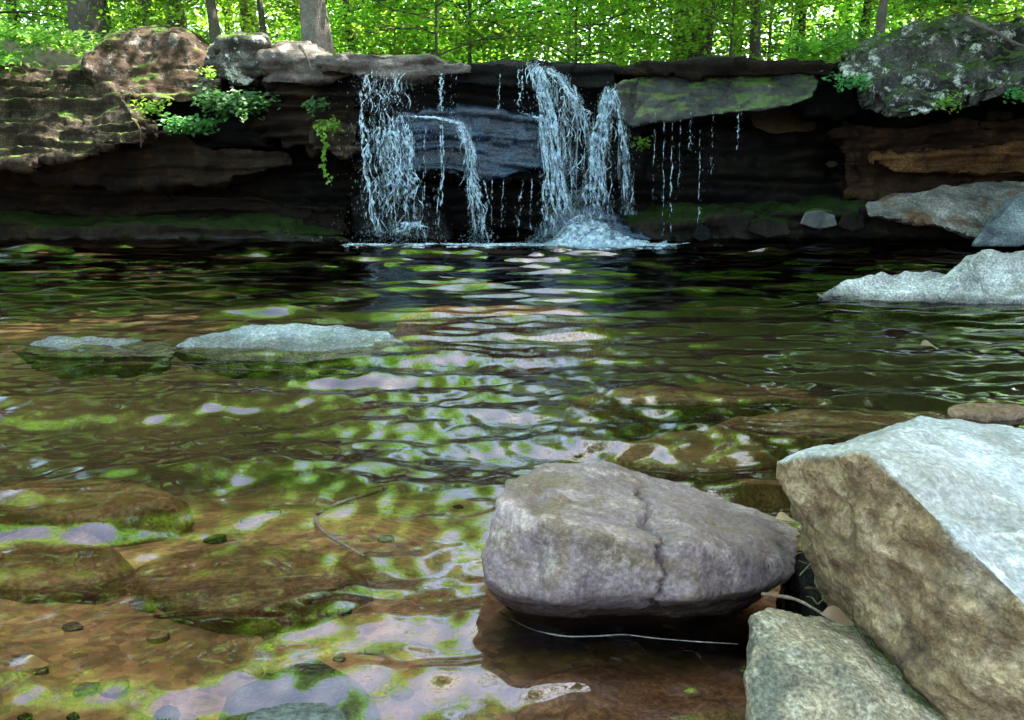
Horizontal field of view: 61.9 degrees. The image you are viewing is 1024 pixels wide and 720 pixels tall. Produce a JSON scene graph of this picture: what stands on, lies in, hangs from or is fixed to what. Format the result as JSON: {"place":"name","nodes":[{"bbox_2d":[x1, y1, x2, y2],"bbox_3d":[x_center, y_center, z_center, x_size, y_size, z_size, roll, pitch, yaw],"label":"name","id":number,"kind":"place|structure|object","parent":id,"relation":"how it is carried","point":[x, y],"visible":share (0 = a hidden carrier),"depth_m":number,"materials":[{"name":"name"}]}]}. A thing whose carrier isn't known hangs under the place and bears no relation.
{"place":"outdoors","nodes":[
{"label":"outdoors","id":0,"kind":"place"},
{"bbox_2d":[0,40,1023,719],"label":"ground","id":1,"kind":"structure","parent":0,"point":[428,630],"depth_m":4.88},
{"bbox_2d":[0,0,110,33],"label":"sapling","id":2,"kind":"object","parent":1,"relation":"on","point":[20,12],"visible":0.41,"depth_m":12.43,"materials":[{"name":"green plant"}]},
{"bbox_2d":[0,526,134,603],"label":"submerged stone","id":3,"kind":"object","parent":1,"relation":"on","point":[48,564],"visible":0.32,"depth_m":2.18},
{"bbox_2d":[72,682,99,697],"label":"pebble","id":4,"kind":"object","parent":1,"relation":"on","point":[86,689],"visible":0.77,"depth_m":1.69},
{"bbox_2d":[67,0,108,46],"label":"broadleaf tree","id":5,"kind":"object","parent":1,"relation":"on","point":[82,10],"visible":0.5,"depth_m":11.05,"materials":[{"name":"grey plant"}]},
{"bbox_2d":[0,479,194,546],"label":"submerged stone","id":6,"kind":"object","parent":1,"relation":"on","point":[115,513],"visible":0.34,"depth_m":2.59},
{"bbox_2d":[0,0,194,32],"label":"sapling","id":7,"kind":"object","parent":1,"relation":"on","point":[32,16],"visible":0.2,"depth_m":14.92,"materials":[{"name":"green plant"}]},
{"bbox_2d":[2,0,209,42],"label":"sapling","id":8,"kind":"object","parent":1,"relation":"on","point":[149,18],"visible":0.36,"depth_m":11.55,"materials":[{"name":"green plant"}]},
{"bbox_2d":[98,679,129,697],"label":"pebble","id":9,"kind":"object","parent":1,"relation":"on","point":[114,689],"visible":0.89,"depth_m":1.70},
{"bbox_2d":[146,630,169,643],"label":"pebble","id":10,"kind":"object","parent":1,"relation":"on","point":[158,636],"visible":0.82,"depth_m":1.95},
{"bbox_2d":[32,0,284,43],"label":"sapling","id":11,"kind":"object","parent":1,"relation":"on","point":[195,3],"visible":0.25,"depth_m":14.23,"materials":[{"name":"green plant"}]},
{"bbox_2d":[153,705,180,719],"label":"pebble","id":12,"kind":"object","parent":1,"relation":"on","point":[167,712],"visible":0.98,"depth_m":1.64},
{"bbox_2d":[45,0,294,38],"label":"sapling","id":13,"kind":"object","parent":1,"relation":"on","point":[196,18],"visible":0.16,"depth_m":18.15,"materials":[{"name":"green plant"}]},
{"bbox_2d":[205,0,220,43],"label":"broadleaf tree","id":14,"kind":"object","parent":1,"relation":"on","point":[213,22],"visible":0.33,"depth_m":11.66,"materials":[{"name":"grey plant"}]},
{"bbox_2d":[237,665,263,678],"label":"pebble","id":15,"kind":"object","parent":1,"relation":"on","point":[251,672],"visible":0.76,"depth_m":1.82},
{"bbox_2d":[129,545,373,635],"bbox_3d":[-0.707,0.768,2.274,0.872,0.514,0.515,0,14,0],"label":"submerged stone","id":16,"kind":"object","parent":1,"relation":"on","point":[308,590],"visible":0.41,"depth_m":2.11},
{"bbox_2d":[152,0,369,49],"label":"sapling","id":17,"kind":"object","parent":1,"relation":"on","point":[253,27],"visible":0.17,"depth_m":17.03,"materials":[{"name":"green plant"}]},
{"bbox_2d":[219,659,381,719],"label":"submerged stone","id":18,"kind":"object","parent":1,"relation":"on","point":[312,689],"visible":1,"depth_m":1.59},
{"bbox_2d":[299,0,334,54],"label":"broadleaf tree","id":19,"kind":"object","parent":1,"relation":"on","point":[315,24],"visible":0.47,"depth_m":9.91,"materials":[{"name":"grey plant"}]},
{"bbox_2d":[241,0,409,54],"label":"sapling","id":20,"kind":"object","parent":1,"relation":"on","point":[282,5],"visible":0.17,"depth_m":15.25,"materials":[{"name":"green plant"}]},
{"bbox_2d":[263,0,462,54],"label":"sapling","id":21,"kind":"object","parent":1,"relation":"on","point":[297,26],"visible":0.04,"depth_m":18.60,"materials":[{"name":"green plant"}]},
{"bbox_2d":[261,0,503,57],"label":"sapling","id":22,"kind":"object","parent":1,"relation":"on","point":[408,44],"visible":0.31,"depth_m":12.77,"materials":[{"name":"green plant"}]},
{"bbox_2d":[389,685,413,700],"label":"pebble","id":23,"kind":"object","parent":1,"relation":"on","point":[400,692],"visible":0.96,"depth_m":1.77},
{"bbox_2d":[325,0,522,63],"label":"sapling","id":24,"kind":"object","parent":1,"relation":"on","point":[454,58],"visible":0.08,"depth_m":15.34,"materials":[{"name":"green plant"}]},
{"bbox_2d":[274,0,596,62],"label":"sapling","id":25,"kind":"object","parent":1,"relation":"on","point":[486,29],"visible":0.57,"depth_m":11.14,"materials":[{"name":"green plant"}]},
{"bbox_2d":[0,15,891,64],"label":"undergrowth","id":26,"kind":"object","parent":1,"relation":"on","point":[834,58],"visible":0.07,"depth_m":10.90,"materials":[{"name":"green plant"}]},
{"bbox_2d":[298,0,594,63],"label":"sapling","id":27,"kind":"object","parent":1,"relation":"on","point":[467,18],"visible":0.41,"depth_m":12.41,"materials":[{"name":"green plant"}]},
{"bbox_2d":[375,0,605,63],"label":"sapling","id":28,"kind":"object","parent":1,"relation":"on","point":[477,56],"visible":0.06,"depth_m":18.67,"materials":[{"name":"green plant"}]},
{"bbox_2d":[393,305,620,374],"bbox_3d":[-0.090,-0.178,6.744,1.967,0.526,0.634,0,14,0],"label":"submerged stone","id":29,"kind":"object","parent":1,"relation":"on","point":[476,357],"visible":0.8,"depth_m":6.50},
{"bbox_2d":[0,0,1023,62],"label":"distant wood","id":30,"kind":"object","parent":1,"relation":"on","point":[235,23],"visible":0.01,"depth_m":30.76,"materials":[{"name":"green plant"}]},
{"bbox_2d":[409,0,689,65],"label":"sapling","id":31,"kind":"object","parent":1,"relation":"on","point":[616,57],"visible":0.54,"depth_m":12.70,"materials":[{"name":"green plant"}]},
{"bbox_2d":[449,0,687,64],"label":"sapling","id":32,"kind":"object","parent":1,"relation":"on","point":[611,38],"visible":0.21,"depth_m":15.30,"materials":[{"name":"green plant"}]},
{"bbox_2d":[507,0,715,65],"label":"sapling","id":33,"kind":"object","parent":1,"relation":"on","point":[590,27],"visible":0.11,"depth_m":18.41,"materials":[{"name":"green plant"}]},
{"bbox_2d":[511,665,746,719],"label":"submerged stone","id":34,"kind":"object","parent":1,"relation":"on","point":[592,692],"visible":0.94,"depth_m":1.72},
{"bbox_2d":[481,461,797,637],"bbox_3d":[0.310,0.495,1.996,0.754,0.470,0.545,0,14,0],"label":"boulder","id":35,"kind":"object","parent":1,"relation":"on","point":[597,547],"visible":0.95,"depth_m":1.80,"materials":[{"name":"stone"}]},
{"bbox_2d":[594,0,772,63],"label":"sapling","id":36,"kind":"object","parent":1,"relation":"on","point":[695,33],"visible":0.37,"depth_m":15.24,"materials":[{"name":"green plant"}]},
{"bbox_2d":[544,382,830,463],"bbox_3d":[0.880,0.361,3.949,1.502,0.526,0.430,0,14,0],"label":"submerged stone","id":37,"kind":"object","parent":1,"relation":"on","point":[588,439],"visible":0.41,"depth_m":3.76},
{"bbox_2d":[603,430,788,516],"bbox_3d":[0.679,0.547,3.275,0.829,0.521,0.574,-5,15,-20],"label":"submerged stone","id":38,"kind":"object","parent":1,"relation":"on","point":[685,453],"visible":0.38,"depth_m":3.08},
{"bbox_2d":[687,2,710,58],"bbox_3d":[3.844,-13.050,15.165,10.663,15.632,10.356,7,16,25],"label":"broadleaf tree","id":39,"kind":"object","parent":1,"relation":"on","point":[701,50],"visible":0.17,"depth_m":16.66,"materials":[{"name":"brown plant"}]},
{"bbox_2d":[595,0,819,65],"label":"sapling","id":40,"kind":"object","parent":1,"relation":"on","point":[726,36],"visible":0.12,"depth_m":18.40,"materials":[{"name":"green plant"}]},
{"bbox_2d":[617,0,834,60],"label":"sapling","id":41,"kind":"object","parent":1,"relation":"on","point":[735,10],"visible":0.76,"depth_m":11.90,"materials":[{"name":"green plant"}]},
{"bbox_2d":[749,1,760,59],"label":"broadleaf tree","id":42,"kind":"object","parent":1,"relation":"on","point":[755,47],"visible":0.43,"depth_m":13.42,"materials":[{"name":"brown plant"}]},
{"bbox_2d":[662,0,859,60],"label":"sapling","id":43,"kind":"object","parent":1,"relation":"on","point":[771,38],"visible":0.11,"depth_m":18.79,"materials":[{"name":"green plant"}]},
{"bbox_2d":[670,0,853,58],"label":"sapling","id":44,"kind":"object","parent":1,"relation":"on","point":[808,22],"visible":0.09,"depth_m":21.32,"materials":[{"name":"green plant"}]},
{"bbox_2d":[698,0,875,59],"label":"sapling","id":45,"kind":"object","parent":1,"relation":"on","point":[827,30],"visible":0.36,"depth_m":15.60,"materials":[{"name":"green plant"}]},
{"bbox_2d":[775,550,827,616],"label":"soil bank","id":46,"kind":"structure","parent":1,"relation":"on","point":[795,584],"depth_m":1.88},
{"bbox_2d":[703,408,941,515],"bbox_3d":[1.405,0.463,3.565,1.619,0.524,0.516,0,14,0],"label":"submerged stone","id":47,"kind":"object","parent":1,"relation":"on","point":[769,438],"visible":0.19,"depth_m":3.37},
{"bbox_2d":[765,0,945,35],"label":"sapling","id":48,"kind":"object","parent":1,"relation":"on","point":[859,14],"visible":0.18,"depth_m":17.16,"materials":[{"name":"green plant"}]},
{"bbox_2d":[874,0,887,36],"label":"broadleaf tree","id":49,"kind":"object","parent":1,"relation":"on","point":[880,23],"visible":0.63,"depth_m":11.16,"materials":[{"name":"grey plant"}]},
{"bbox_2d":[776,416,1023,719],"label":"angular rock","id":50,"kind":"object","parent":1,"relation":"on","point":[912,530],"visible":0.89,"depth_m":1.39,"materials":[{"name":"stone"}]},
{"bbox_2d":[829,0,1011,42],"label":"sapling","id":51,"kind":"object","parent":1,"relation":"on","point":[918,18],"visible":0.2,"depth_m":15.67,"materials":[{"name":"green plant"}]},
{"bbox_2d":[854,0,1023,33],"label":"sapling","id":52,"kind":"object","parent":1,"relation":"on","point":[1001,14],"visible":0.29,"depth_m":12.11,"materials":[{"name":"green plant"}]},
{"bbox_2d":[935,397,1023,428],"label":"submerged stone","id":53,"kind":"object","parent":1,"relation":"on","point":[994,410],"visible":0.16,"depth_m":3.24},
{"bbox_2d":[0,93,1023,284],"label":"cliff","id":54,"kind":"structure","parent":0,"point":[759,165],"depth_m":9.77,"materials":[{"name":"stone"}]},
{"bbox_2d":[0,61,157,173],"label":"rock ledge","id":55,"kind":"object","parent":54,"relation":"on","point":[54,116],"visible":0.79,"depth_m":8.41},
{"bbox_2d":[0,39,37,71],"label":"leafy branch","id":56,"kind":"object","parent":55,"relation":"on","point":[7,56],"visible":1,"depth_m":8.30,"materials":[{"name":"green plant"}]},
{"bbox_2d":[0,13,63,48],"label":"leafy branch","id":57,"kind":"object","parent":56,"relation":"attached to","point":[16,33],"visible":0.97,"depth_m":7.98,"materials":[{"name":"green plant"}]},
{"bbox_2d":[127,97,171,117],"bbox_3d":[-3.485,-2.397,8.163,0.257,0.242,0.430,12,19,39],"label":"leafy plant","id":58,"kind":"object","parent":55,"relation":"on","point":[153,108],"visible":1,"depth_m":8.21,"materials":[{"name":"green plant"}]},
{"bbox_2d":[81,22,226,103],"bbox_3d":[-3.832,-3.265,9.287,1.783,0.977,1.760,0,14,0],"label":"boulder","id":59,"kind":"object","parent":55,"relation":"on","point":[158,61],"visible":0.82,"depth_m":8.73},
{"bbox_2d":[0,23,115,53],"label":"leafy branch","id":60,"kind":"object","parent":59,"relation":"on","point":[66,41],"visible":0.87,"depth_m":8.31,"materials":[{"name":"green plant"}]},
{"bbox_2d":[30,130,292,194],"bbox_3d":[-3.855,-2.156,9.252,3.212,0.710,1.446,0,14,0],"label":"rock ledge","id":61,"kind":"object","parent":54,"relation":"attached to","point":[167,163],"visible":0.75,"depth_m":8.68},
{"bbox_2d":[156,108,227,136],"bbox_3d":[-3.140,-2.343,8.433,0.719,0.281,0.482,0,14,0],"label":"leafy plant","id":62,"kind":"object","parent":61,"relation":"on","point":[190,124],"visible":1,"depth_m":8.44,"materials":[{"name":"green plant"}]},
{"bbox_2d":[0,170,352,256],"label":"rock ledge","id":63,"kind":"object","parent":54,"relation":"attached to","point":[21,192],"visible":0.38,"depth_m":9.24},
{"bbox_2d":[0,210,355,254],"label":"rock shelf","id":64,"kind":"object","parent":54,"relation":"attached to","point":[47,228],"visible":0.69,"depth_m":8.84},
{"bbox_2d":[142,81,277,148],"bbox_3d":[-3.458,-2.751,9.469,1.843,0.797,1.006,0,14,0],"label":"rock ledge","id":65,"kind":"object","parent":54,"relation":"attached to","point":[234,132],"visible":0.35,"depth_m":9.12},
{"bbox_2d":[204,31,271,86],"bbox_3d":[-2.912,-3.168,9.028,0.761,0.572,1.250,-4,15,-14],"label":"rock block","id":66,"kind":"object","parent":65,"relation":"on","point":[231,58],"visible":0.83,"depth_m":8.55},
{"bbox_2d":[251,78,368,158],"bbox_3d":[-2.240,-2.625,9.226,1.544,0.884,1.465,0,14,0],"label":"rock ledge","id":67,"kind":"object","parent":54,"relation":"attached to","point":[287,125],"visible":0.51,"depth_m":8.63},
{"bbox_2d":[191,82,281,125],"bbox_3d":[-2.748,-2.534,8.439,0.809,0.418,0.690,10,18,35],"label":"leafy plant","id":68,"kind":"object","parent":67,"relation":"on","point":[238,104],"visible":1,"depth_m":8.37,"materials":[{"name":"green plant"}]},
{"bbox_2d":[255,40,351,86],"bbox_3d":[-2.187,-3.106,8.906,1.248,0.533,1.230,0,14,0],"label":"rock block","id":69,"kind":"object","parent":67,"relation":"on","point":[283,62],"visible":0.73,"depth_m":8.39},
{"bbox_2d":[301,95,330,115],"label":"leafy plant","id":70,"kind":"object","parent":67,"relation":"on","point":[313,103],"visible":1,"depth_m":8.37,"materials":[{"name":"green plant"}]},
{"bbox_2d":[308,120,363,160],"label":"rock ledge","id":71,"kind":"object","parent":67,"relation":"attached to","point":[336,142],"visible":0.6,"depth_m":8.54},
{"bbox_2d":[314,115,343,136],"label":"leafy plant","id":72,"kind":"object","parent":71,"relation":"on","point":[330,125],"visible":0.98,"depth_m":8.29,"materials":[{"name":"green plant"}]},
{"bbox_2d":[313,124,333,184],"bbox_3d":[-1.839,-2.000,8.311,0.164,0.572,0.100,6,15,21],"label":"vine","id":73,"kind":"object","parent":72,"relation":"hanging from","point":[323,165],"visible":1,"depth_m":8.30,"materials":[{"name":"green plant"}]},
{"bbox_2d":[348,180,453,255],"bbox_3d":[-1.246,-1.551,9.318,1.289,0.826,1.064,0,14,0],"label":"rock ledge","id":74,"kind":"object","parent":54,"relation":"attached to","point":[360,222],"visible":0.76,"depth_m":8.88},
{"bbox_2d":[345,75,648,188],"bbox_3d":[-0.166,-2.539,9.318,3.515,1.308,1.505,0,14,0],"label":"rock ledge","id":75,"kind":"object","parent":54,"relation":"on","point":[466,94],"visible":0.34,"depth_m":8.72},
{"bbox_2d":[315,52,470,85],"bbox_3d":[-1.319,-3.058,9.082,1.862,0.352,1.999,0,14,0],"label":"rock slab","id":76,"kind":"object","parent":75,"relation":"on","point":[427,67],"visible":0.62,"depth_m":8.17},
{"bbox_2d":[375,103,554,183],"bbox_3d":[-0.456,-2.287,8.980,2.038,0.814,1.113,0,14,0],"label":"rock ledge","id":77,"kind":"object","parent":75,"relation":"on","point":[502,146],"visible":0.69,"depth_m":8.55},
{"bbox_2d":[442,58,616,93],"bbox_3d":[0.204,-3.012,9.216,2.112,0.356,1.996,0,14,0],"label":"rock slab","id":78,"kind":"object","parent":75,"relation":"on","point":[593,77],"visible":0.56,"depth_m":8.31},
{"bbox_2d":[611,73,822,126],"bbox_3d":[2.323,-2.858,9.206,2.744,0.703,2.382,0,14,0],"label":"rock slab","id":79,"kind":"object","parent":75,"relation":"on","point":[673,99],"visible":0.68,"depth_m":8.28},
{"bbox_2d":[604,56,836,81],"bbox_3d":[2.360,-3.099,9.268,2.997,0.269,1.936,0,14,0],"label":"rock slab","id":80,"kind":"object","parent":79,"relation":"on","point":[695,69],"visible":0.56,"depth_m":8.39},
{"bbox_2d":[774,16,877,60],"bbox_3d":[3.199,-3.278,8.758,0.985,0.392,0.816,0,14,0],"label":"leafy plant","id":81,"kind":"object","parent":80,"relation":"on","point":[815,47],"visible":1,"depth_m":8.70,"materials":[{"name":"green plant"}]},
{"bbox_2d":[616,194,1023,253],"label":"rock shelf","id":82,"kind":"object","parent":54,"relation":"attached to","point":[732,220],"visible":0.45,"depth_m":8.72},
{"bbox_2d":[534,204,651,250],"bbox_3d":[0.858,-1.368,8.760,1.268,0.476,0.635,0,14,0],"label":"rock ledge","id":83,"kind":"object","parent":82,"relation":"on","point":[623,229],"visible":0.4,"depth_m":8.52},
{"bbox_2d":[573,83,639,225],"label":"waterfall","id":84,"kind":"structure","parent":83,"relation":"on","point":[603,129],"depth_m":8.20,"materials":[{"name":"white liquid"}]},
{"bbox_2d":[691,223,712,242],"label":"stone","id":85,"kind":"object","parent":82,"relation":"on","point":[700,232],"visible":0.85,"depth_m":8.51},
{"bbox_2d":[746,214,790,237],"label":"stone","id":86,"kind":"object","parent":82,"relation":"on","point":[768,226],"visible":0.9,"depth_m":8.50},
{"bbox_2d":[800,208,836,229],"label":"stone","id":87,"kind":"object","parent":82,"relation":"on","point":[818,218],"visible":0.96,"depth_m":8.47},
{"bbox_2d":[838,211,864,230],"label":"stone","id":88,"kind":"object","parent":82,"relation":"on","point":[851,220],"visible":0.88,"depth_m":8.48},
{"bbox_2d":[866,181,1023,238],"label":"boulder","id":89,"kind":"object","parent":82,"relation":"on","point":[968,211],"visible":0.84,"depth_m":8.43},
{"bbox_2d":[972,192,1023,246],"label":"boulder","id":90,"kind":"object","parent":82,"relation":"on","point":[1004,226],"visible":0.98,"depth_m":7.75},
{"bbox_2d":[795,62,872,122],"bbox_3d":[3.488,-2.909,9.272,0.834,0.644,1.412,5,15,19],"label":"rock ledge","id":91,"kind":"object","parent":54,"relation":"on","point":[828,102],"visible":0.45,"depth_m":8.83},
{"bbox_2d":[827,112,1023,201],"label":"rock ledge","id":92,"kind":"object","parent":54,"relation":"attached to","point":[865,180],"visible":0.66,"depth_m":9.01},
{"bbox_2d":[837,13,1023,117],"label":"boulder","id":93,"kind":"object","parent":54,"relation":"on","point":[915,67],"visible":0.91,"depth_m":8.48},
{"bbox_2d":[820,69,875,94],"bbox_3d":[3.250,-2.666,8.199,0.547,0.237,0.333,12,19,38],"label":"leafy plant","id":94,"kind":"object","parent":93,"relation":"on","point":[857,81],"visible":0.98,"depth_m":8.16,"materials":[{"name":"green plant"}]},
{"bbox_2d":[894,0,1023,14],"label":"leafy branch","id":95,"kind":"object","parent":93,"relation":"on","point":[931,4],"visible":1,"depth_m":8.38,"materials":[{"name":"green plant"}]},
{"bbox_2d":[963,16,1023,46],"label":"fallen branch","id":96,"kind":"object","parent":93,"relation":"on","point":[966,19],"visible":1,"depth_m":7.53,"materials":[{"name":"wood"}]},
{"bbox_2d":[866,140,1023,175],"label":"rock ledge","id":97,"kind":"object","parent":54,"relation":"attached to","point":[988,159],"visible":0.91,"depth_m":8.73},
{"bbox_2d":[0,228,1023,626],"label":"water","id":98,"kind":"structure","parent":0,"point":[842,248],"depth_m":6.09,"materials":[{"name":"liquid"}]},
{"bbox_2d":[19,655,48,667],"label":"fallen leaf","id":99,"kind":"object","parent":98,"relation":"on","point":[31,661],"visible":1,"depth_m":1.66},
{"bbox_2d":[12,335,175,381],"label":"flat rock","id":100,"kind":"object","parent":98,"relation":"in","point":[103,350],"visible":0.96,"depth_m":4.26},
{"bbox_2d":[172,323,417,382],"bbox_3d":[-1.109,-0.030,4.275,1.269,0.258,0.348,0,14,0],"label":"flat rock","id":101,"kind":"object","parent":98,"relation":"in","point":[231,351],"visible":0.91,"depth_m":4.23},
{"bbox_2d":[314,486,386,562],"bbox_3d":[-0.452,0.444,2.335,0.187,0.021,0.479,-1,15,-4],"label":"sunken stick","id":102,"kind":"object","parent":98,"relation":"in","point":[346,501],"visible":1,"depth_m":2.40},
{"bbox_2d":[311,68,443,239],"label":"waterfall","id":103,"kind":"structure","parent":98,"relation":"on","point":[397,168],"depth_m":8.26,"materials":[{"name":"white liquid"}]},
{"bbox_2d":[339,206,499,247],"bbox_3d":[-0.996,-1.277,8.170,1.756,0.419,0.402,0,14,0],"label":"splash","id":104,"kind":"object","parent":98,"relation":"on","point":[397,240],"visible":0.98,"depth_m":8.30,"materials":[{"name":"white liquid"}]},
{"bbox_2d":[411,72,489,242],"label":"waterfall","id":105,"kind":"structure","parent":98,"relation":"on","point":[469,141],"depth_m":8.24,"materials":[{"name":"white liquid"}]},
{"bbox_2d":[344,243,721,249],"bbox_3d":[0.187,-1.088,8.191,3.708,0.018,0.534,0,14,0],"label":"foam","id":106,"kind":"object","parent":98,"relation":"on","point":[469,244],"visible":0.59,"depth_m":8.28,"materials":[{"name":"white liquid"}]},
{"bbox_2d":[520,57,599,235],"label":"waterfall","id":107,"kind":"structure","parent":98,"relation":"on","point":[547,105],"depth_m":8.15,"materials":[{"name":"white liquid"}]},
{"bbox_2d":[474,141,686,250],"bbox_3d":[0.736,-1.535,8.008,2.230,1.018,0.550,0,14,0],"label":"splash","id":108,"kind":"object","parent":98,"relation":"on","point":[591,237],"visible":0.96,"depth_m":8.18,"materials":[{"name":"white liquid"}]},
{"bbox_2d":[499,611,734,643],"bbox_3d":[0.210,0.571,1.772,0.504,0.006,0.062,4,15,14],"label":"floating twig","id":109,"kind":"object","parent":98,"relation":"on","point":[512,619],"visible":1,"depth_m":1.77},
{"bbox_2d":[743,607,945,719],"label":"boulder","id":110,"kind":"object","parent":98,"relation":"in","point":[801,667],"visible":0.88,"depth_m":1.33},
{"bbox_2d":[821,605,853,625],"bbox_3d":[0.557,0.439,1.455,0.055,0.014,0.037,11,31,12],"label":"fallen leaf","id":111,"kind":"object","parent":110,"relation":"on","point":[835,613],"visible":1,"depth_m":1.46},
{"bbox_2d":[817,249,1023,328],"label":"pale rock","id":112,"kind":"object","parent":98,"relation":"in","point":[992,280],"visible":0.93,"depth_m":5.46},
{"bbox_2d":[1,0,1022,63],"label":"sky","id":113,"kind":"structure","parent":0,"point":[493,0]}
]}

